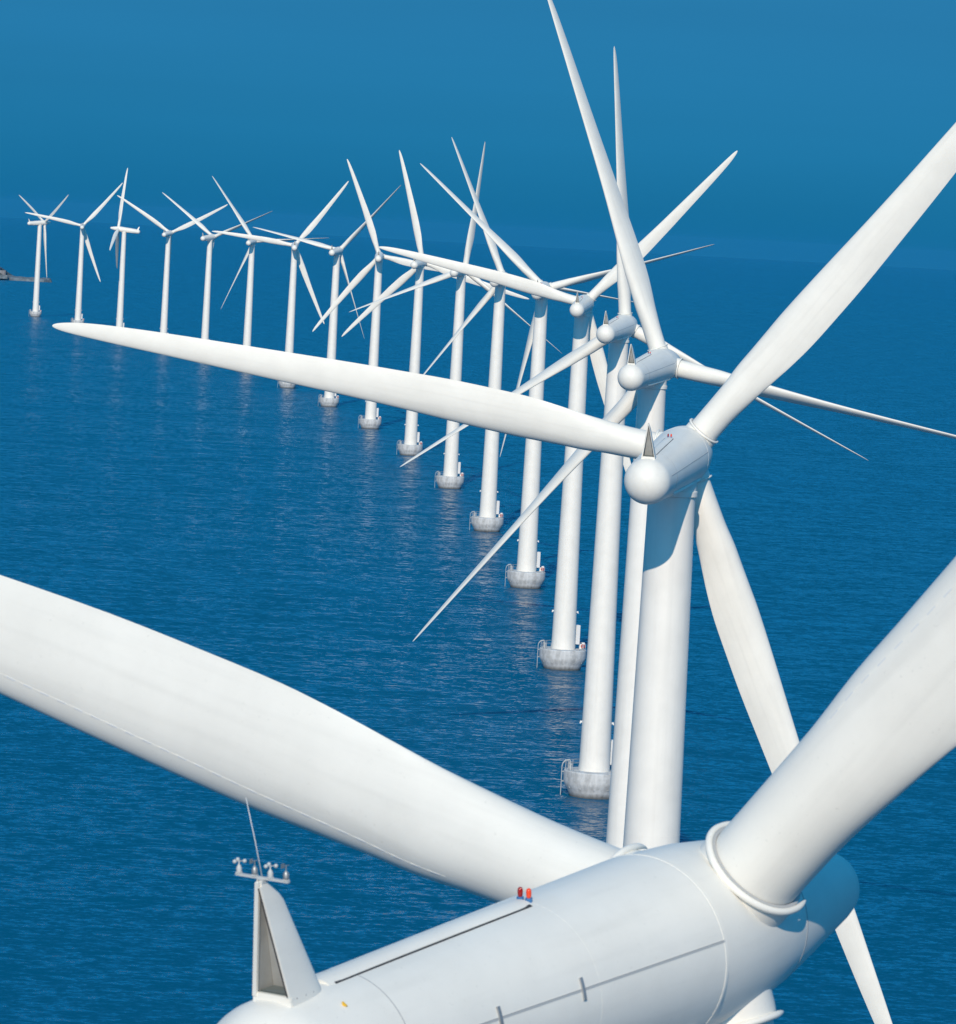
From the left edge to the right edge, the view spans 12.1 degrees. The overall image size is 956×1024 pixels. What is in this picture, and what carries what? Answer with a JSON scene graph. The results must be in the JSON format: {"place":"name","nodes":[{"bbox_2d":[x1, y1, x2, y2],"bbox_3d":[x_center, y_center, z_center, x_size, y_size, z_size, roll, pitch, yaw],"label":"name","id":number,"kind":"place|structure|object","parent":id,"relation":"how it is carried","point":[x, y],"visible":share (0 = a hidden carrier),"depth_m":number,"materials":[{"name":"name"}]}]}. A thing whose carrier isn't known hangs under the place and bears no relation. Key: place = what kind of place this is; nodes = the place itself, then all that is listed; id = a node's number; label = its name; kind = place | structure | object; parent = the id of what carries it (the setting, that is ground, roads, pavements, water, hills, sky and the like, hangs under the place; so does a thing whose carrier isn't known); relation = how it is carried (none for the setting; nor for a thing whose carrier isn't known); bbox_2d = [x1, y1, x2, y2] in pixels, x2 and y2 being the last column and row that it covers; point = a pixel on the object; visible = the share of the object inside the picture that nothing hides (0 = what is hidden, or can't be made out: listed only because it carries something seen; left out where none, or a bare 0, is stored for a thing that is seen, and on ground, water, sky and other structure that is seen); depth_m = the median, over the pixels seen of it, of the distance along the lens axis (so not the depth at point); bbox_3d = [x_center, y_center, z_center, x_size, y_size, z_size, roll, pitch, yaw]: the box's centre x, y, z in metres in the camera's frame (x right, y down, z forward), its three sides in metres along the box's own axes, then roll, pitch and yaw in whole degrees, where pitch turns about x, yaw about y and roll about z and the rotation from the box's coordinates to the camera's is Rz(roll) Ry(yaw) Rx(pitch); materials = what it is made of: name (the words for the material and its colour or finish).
{"place":"outdoors","nodes":[
{"label":"outdoors","id":0,"kind":"place"},
{"bbox_2d":[0,217,955,1023],"bbox_3d":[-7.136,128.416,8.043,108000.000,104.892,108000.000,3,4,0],"label":"sea","id":1,"kind":"structure","parent":0,"point":[300,539],"depth_m":1027.80,"materials":[{"name":"blue liquid"}]},
{"bbox_2d":[0,268,51,281],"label":"islet","id":2,"kind":"object","parent":1,"relation":"on","point":[17,278],"visible":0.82,"depth_m":4507.32,"materials":[{"name":"stone"}]},
{"bbox_2d":[0,267,7,278],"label":"fort building","id":3,"kind":"structure","parent":2,"relation":"on","point":[4,275],"depth_m":4499.94,"materials":[{"name":"stone"}]},
{"bbox_2d":[19,195,67,316],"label":"wind turbine","id":4,"kind":"object","parent":1,"relation":"in","point":[36,311],"visible":0.97,"depth_m":3087.62,"materials":[{"name":"metal"}]},
{"bbox_2d":[25,183,122,322],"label":"wind turbine","id":5,"kind":"object","parent":1,"relation":"in","point":[78,306],"visible":0.99,"depth_m":2915.92,"materials":[{"name":"metal"}]},
{"bbox_2d":[109,168,139,326],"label":"wind turbine","id":6,"kind":"object","parent":1,"relation":"in","point":[118,229],"visible":0.9,"depth_m":2742.59,"materials":[{"name":"metal"}]},
{"bbox_2d":[117,195,227,333],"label":"wind turbine","id":7,"kind":"object","parent":1,"relation":"in","point":[167,234],"visible":0.9,"depth_m":2570.24,"materials":[{"name":"metal"}]},
{"bbox_2d":[162,192,271,339],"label":"wind turbine","id":8,"kind":"object","parent":1,"relation":"in","point":[210,238],"visible":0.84,"depth_m":2396.27,"materials":[{"name":"metal"}]},
{"bbox_2d":[212,176,322,371],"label":"wind turbine","id":9,"kind":"object","parent":1,"relation":"in","point":[250,243],"visible":0.79,"depth_m":2219.93,"materials":[{"name":"metal"}]},
{"bbox_2d":[212,181,348,387],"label":"wind turbine","id":10,"kind":"object","parent":1,"relation":"in","point":[295,257],"visible":0.91,"depth_m":2041.89,"materials":[{"name":"metal"}]},
{"bbox_2d":[254,185,400,406],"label":"wind turbine","id":11,"kind":"object","parent":1,"relation":"in","point":[328,399],"visible":0.94,"depth_m":1861.94,"materials":[{"name":"metal"}]},
{"bbox_2d":[312,159,436,428],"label":"wind turbine","id":12,"kind":"object","parent":1,"relation":"in","point":[369,420],"visible":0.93,"depth_m":1683.29,"materials":[{"name":"metal"}]},
{"bbox_2d":[342,150,528,455],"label":"wind turbine","id":13,"kind":"object","parent":1,"relation":"in","point":[409,447],"visible":0.77,"depth_m":1504.76,"materials":[{"name":"metal"}]},
{"bbox_2d":[350,143,559,488],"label":"wind turbine","id":14,"kind":"object","parent":1,"relation":"in","point":[450,478],"visible":0.66,"depth_m":1326.19,"materials":[{"name":"metal"}]},
{"bbox_2d":[0,557,955,1023],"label":"wind turbine","id":15,"kind":"object","parent":1,"relation":"in","point":[744,913],"visible":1,"depth_m":77.52,"materials":[{"name":"metal"}]},
{"bbox_2d":[52,123,955,1023],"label":"wind turbine","id":16,"kind":"object","parent":1,"relation":"in","point":[666,479],"visible":0.94,"depth_m":255.38,"materials":[{"name":"metal"}]},
{"bbox_2d":[423,138,633,531],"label":"wind turbine","id":17,"kind":"object","parent":1,"relation":"in","point":[486,520],"visible":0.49,"depth_m":1147.21,"materials":[{"name":"metal"}]},
{"bbox_2d":[379,151,736,670],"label":"wind turbine","id":18,"kind":"object","parent":1,"relation":"in","point":[561,652],"visible":0.86,"depth_m":794.61,"materials":[{"name":"metal"}]},
{"bbox_2d":[420,163,713,588],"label":"wind turbine","id":19,"kind":"object","parent":1,"relation":"in","point":[524,574],"visible":0.66,"depth_m":971.70,"materials":[{"name":"metal"}]},
{"bbox_2d":[400,46,866,798],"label":"wind turbine","id":20,"kind":"object","parent":1,"relation":"in","point":[590,776],"visible":0.86,"depth_m":615.41,"materials":[{"name":"metal"}]},
{"bbox_2d":[413,0,955,848],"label":"wind turbine","id":21,"kind":"object","parent":1,"relation":"in","point":[651,372],"visible":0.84,"depth_m":434.78,"materials":[{"name":"metal"}]},
{"bbox_2d":[0,0,955,269],"label":"sky","id":22,"kind":"structure","parent":0,"point":[825,107],"materials":[{"name":"blue"}]}
]}

